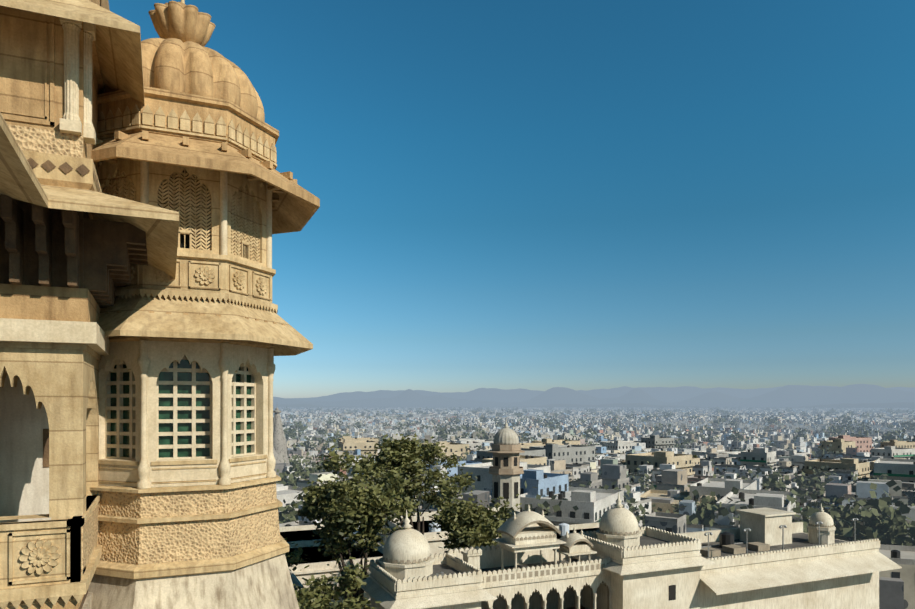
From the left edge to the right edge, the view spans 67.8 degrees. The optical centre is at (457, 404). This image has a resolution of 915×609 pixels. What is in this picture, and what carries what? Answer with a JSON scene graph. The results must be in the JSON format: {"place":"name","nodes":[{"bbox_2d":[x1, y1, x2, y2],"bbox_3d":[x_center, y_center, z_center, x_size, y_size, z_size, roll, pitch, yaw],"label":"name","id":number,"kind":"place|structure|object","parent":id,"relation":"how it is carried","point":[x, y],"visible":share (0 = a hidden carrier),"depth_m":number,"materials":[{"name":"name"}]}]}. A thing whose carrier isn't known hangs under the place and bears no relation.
{"place":"outdoors","nodes":[
{"label":"outdoors","id":0,"kind":"place"},
{"bbox_2d":[88,0,319,608],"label":"tower","id":1,"kind":"structure","parent":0,"point":[189,503],"depth_m":9.20,"materials":[{"name":"beige stone"}]},
{"bbox_2d":[0,0,178,608],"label":"palace wing","id":2,"kind":"structure","parent":1,"relation":"attached to","point":[75,242],"depth_m":7.30,"materials":[{"name":"beige stone"}]},
{"bbox_2d":[108,0,914,397],"label":"sky","id":3,"kind":"structure","parent":0,"point":[540,195],"materials":[{"name":"blue"}]},
{"bbox_2d":[273,405,914,545],"bbox_3d":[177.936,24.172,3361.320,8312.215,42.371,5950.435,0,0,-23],"label":"city tree crowns","id":4,"kind":"object","parent":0,"point":[876,525],"visible":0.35,"depth_m":209.23,"materials":[{"name":"green plant"}]},
{"bbox_2d":[273,384,914,407],"bbox_3d":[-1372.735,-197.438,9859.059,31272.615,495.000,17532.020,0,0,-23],"label":"mountain range","id":5,"kind":"structure","parent":0,"point":[847,396],"depth_m":12297.63,"materials":[{"name":"grey stone"}]},
{"bbox_2d":[279,440,914,577],"bbox_3d":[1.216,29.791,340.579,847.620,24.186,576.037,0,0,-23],"label":"city buildings","id":6,"kind":"structure","parent":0,"point":[895,553],"depth_m":207.56,"materials":[{"name":"grey"}]},
{"bbox_2d":[273,408,289,463],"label":"temple spire","id":7,"kind":"structure","parent":6,"relation":"on","point":[279,446],"depth_m":280.99,"materials":[{"name":"stone"}]},
{"bbox_2d":[348,433,476,534],"bbox_3d":[-3.942,13.274,60.316,11.463,21.673,10.848,0,0,1],"label":"neem tree","id":8,"kind":"object","parent":6,"relation":"on","point":[411,455],"visible":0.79,"depth_m":59.02,"materials":[{"name":"green plant"}]},
{"bbox_2d":[279,507,598,608],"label":"palace lower roofs","id":9,"kind":"structure","parent":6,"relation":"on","point":[317,561],"depth_m":66.50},
{"bbox_2d":[361,492,901,608],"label":"palace wing","id":10,"kind":"structure","parent":9,"relation":"attached to","point":[765,558],"depth_m":45.93,"materials":[{"name":"white stone"}]},
{"bbox_2d":[293,557,380,608],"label":"neem tree","id":11,"kind":"object","parent":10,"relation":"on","point":[309,597],"visible":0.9,"depth_m":38.95,"materials":[{"name":"green plant"}]},
{"bbox_2d":[284,439,422,608],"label":"neem tree","id":12,"kind":"object","parent":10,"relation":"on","point":[342,509],"visible":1,"depth_m":43.22,"materials":[{"name":"green plant"}]},
{"label":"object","id":13,"kind":"structure","parent":0,"visible":0},
{"bbox_2d":[427,480,521,552],"bbox_3d":[0.825,14.919,50.758,7.926,18.341,7.261,0,0,43],"label":"neem tree","id":14,"kind":"object","parent":13,"relation":"on","point":[473,525],"visible":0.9,"depth_m":50.10,"materials":[{"name":"green plant"}]},
{"bbox_2d":[488,420,524,511],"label":"ghanta ghar tower","id":15,"kind":"structure","parent":13,"relation":"on","point":[505,470],"depth_m":130.90,"materials":[{"name":"beige stone"}]},
{"bbox_2d":[273,407,914,608],"bbox_3d":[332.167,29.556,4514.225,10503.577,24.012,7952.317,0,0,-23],"label":"city buildings","id":16,"kind":"structure","parent":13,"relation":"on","point":[891,593],"depth_m":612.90,"materials":[{"name":"grey concrete"}]},
{"bbox_2d":[276,432,914,532],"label":"city blocks","id":17,"kind":"structure","parent":13,"relation":"on","point":[593,505],"depth_m":226.87,"materials":[{"name":"white"}]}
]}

